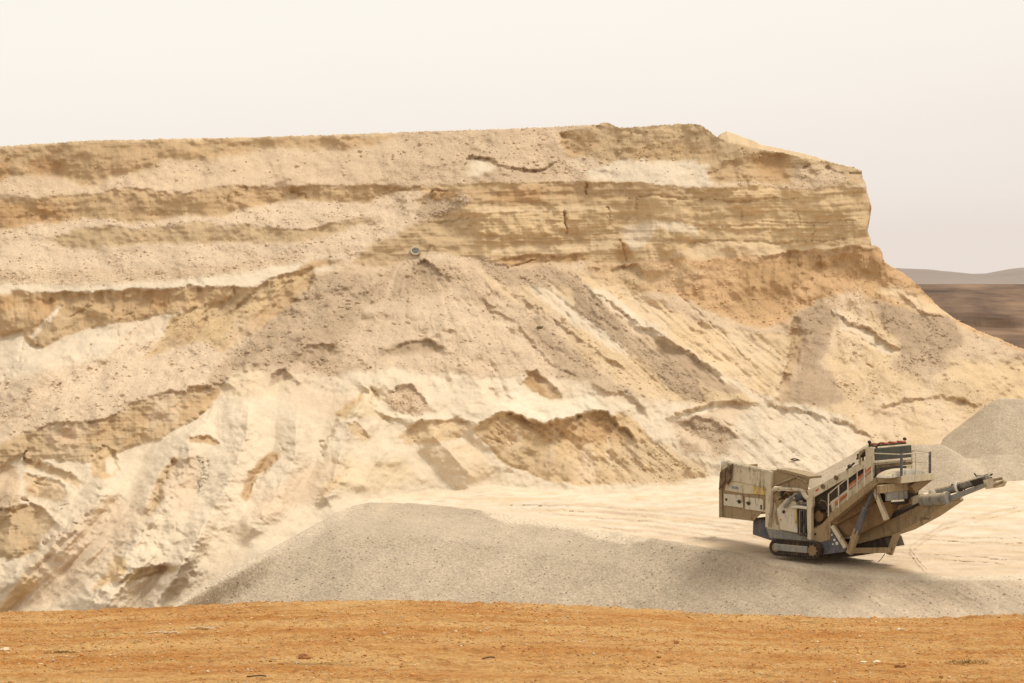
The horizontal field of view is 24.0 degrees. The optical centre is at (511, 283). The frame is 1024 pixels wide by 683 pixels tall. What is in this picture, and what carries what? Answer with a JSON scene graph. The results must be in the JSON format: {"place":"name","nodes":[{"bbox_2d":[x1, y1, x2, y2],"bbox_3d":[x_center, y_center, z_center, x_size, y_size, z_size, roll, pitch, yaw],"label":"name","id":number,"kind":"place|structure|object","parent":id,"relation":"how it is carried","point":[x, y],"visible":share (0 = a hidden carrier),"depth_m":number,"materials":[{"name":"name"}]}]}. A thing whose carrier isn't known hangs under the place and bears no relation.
{"place":"outdoors","nodes":[
{"label":"outdoors","id":0,"kind":"place"},
{"bbox_2d":[0,122,1023,611],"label":"hillside","id":1,"kind":"structure","parent":0,"point":[110,506],"depth_m":166.56,"materials":[{"name":"beige sand"}]},
{"bbox_2d":[410,247,420,254],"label":"pipe ring","id":2,"kind":"object","parent":1,"relation":"in","point":[415,250],"visible":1,"depth_m":172.37,"materials":[{"name":"paint"}]},
{"bbox_2d":[0,125,1023,490],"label":"rubble","id":3,"kind":"object","parent":1,"relation":"on","point":[402,403],"visible":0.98,"depth_m":169.06,"materials":[{"name":"stone"}]},
{"bbox_2d":[718,131,836,163],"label":"spoil ridge","id":4,"kind":"structure","parent":1,"relation":"on","point":[732,138],"depth_m":195.50,"materials":[{"name":"beige sand"}]},
{"bbox_2d":[0,599,1023,682],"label":"dirt ground","id":5,"kind":"structure","parent":0,"point":[455,666],"depth_m":40.47,"materials":[{"name":"brown soil"}]},
{"bbox_2d":[0,647,9,650],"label":"stone","id":6,"kind":"object","parent":5,"relation":"on","point":[5,649],"visible":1,"depth_m":40.13,"materials":[{"name":"beige stone"}]},
{"bbox_2d":[44,650,77,653],"bbox_3d":[-7.462,6.088,39.815,0.523,0.036,0.441,0,0,34],"label":"dry tuft","id":7,"kind":"object","parent":5,"relation":"on","point":[61,652],"visible":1,"depth_m":39.82,"materials":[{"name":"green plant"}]},
{"bbox_2d":[145,631,178,633],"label":"dry twigs","id":8,"kind":"object","parent":5,"relation":"on","point":[172,632],"visible":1,"depth_m":41.69,"materials":[{"name":"wood"}]},
{"bbox_2d":[182,626,221,628],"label":"dry twigs","id":9,"kind":"object","parent":5,"relation":"on","point":[202,627],"visible":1,"depth_m":41.90,"materials":[{"name":"wood"}]},
{"bbox_2d":[298,653,310,658],"bbox_3d":[-3.334,5.987,38.660,0.223,0.125,0.160,0,0,0],"label":"stone","id":10,"kind":"object","parent":5,"relation":"on","point":[304,656],"visible":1,"depth_m":38.61,"materials":[{"name":"orange stone"}]},
{"bbox_2d":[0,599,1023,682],"bbox_3d":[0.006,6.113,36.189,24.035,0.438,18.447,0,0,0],"label":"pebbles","id":11,"kind":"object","parent":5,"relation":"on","point":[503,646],"visible":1,"depth_m":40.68,"materials":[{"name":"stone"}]},
{"bbox_2d":[895,663,906,667],"bbox_3d":[6.239,6.135,38.653,0.184,0.099,0.146,0,0,0],"label":"stone","id":12,"kind":"object","parent":5,"relation":"on","point":[899,665],"visible":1,"depth_m":38.61,"materials":[{"name":"orange stone"}]},
{"bbox_2d":[944,658,989,664],"bbox_3d":[7.375,6.132,39.077,0.734,0.050,0.596,0,0,0],"label":"dry tuft","id":13,"kind":"object","parent":5,"relation":"on","point":[967,661],"visible":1,"depth_m":39.08,"materials":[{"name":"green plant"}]},
{"bbox_2d":[0,0,1023,273],"label":"sky","id":14,"kind":"structure","parent":0,"point":[924,98],"materials":[{"name":"white"}]},
{"bbox_2d":[173,502,1023,617],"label":"gravel bank","id":15,"kind":"structure","parent":0,"point":[414,546],"depth_m":134.24,"materials":[{"name":"grey gravel"}]},
{"bbox_2d":[374,477,1023,576],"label":"quarry floor","id":16,"kind":"structure","parent":0,"point":[980,532],"depth_m":142.70,"materials":[{"name":"beige sand"}]},
{"bbox_2d":[719,437,1006,561],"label":"screening machine","id":17,"kind":"object","parent":16,"relation":"on","point":[873,502],"visible":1,"depth_m":128.75,"materials":[{"name":"beige metal"}]},
{"bbox_2d":[808,444,1023,493],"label":"gravel pile","id":18,"kind":"object","parent":16,"relation":"on","point":[949,466],"visible":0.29,"depth_m":155.50,"materials":[{"name":"beige gravel"}]},
{"bbox_2d":[941,398,1023,458],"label":"gravel pile","id":19,"kind":"object","parent":16,"relation":"on","point":[995,427],"visible":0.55,"depth_m":160.12,"materials":[{"name":"grey gravel"}]},
{"bbox_2d":[896,268,1023,283],"bbox_3d":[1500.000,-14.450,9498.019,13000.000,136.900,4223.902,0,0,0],"label":"distant hills","id":20,"kind":"structure","parent":0,"point":[929,276],"depth_m":9079.64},
{"bbox_2d":[917,284,1023,348],"bbox_3d":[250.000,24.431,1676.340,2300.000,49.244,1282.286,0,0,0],"label":"distant plain","id":21,"kind":"structure","parent":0,"point":[995,310],"depth_m":1362.86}
]}

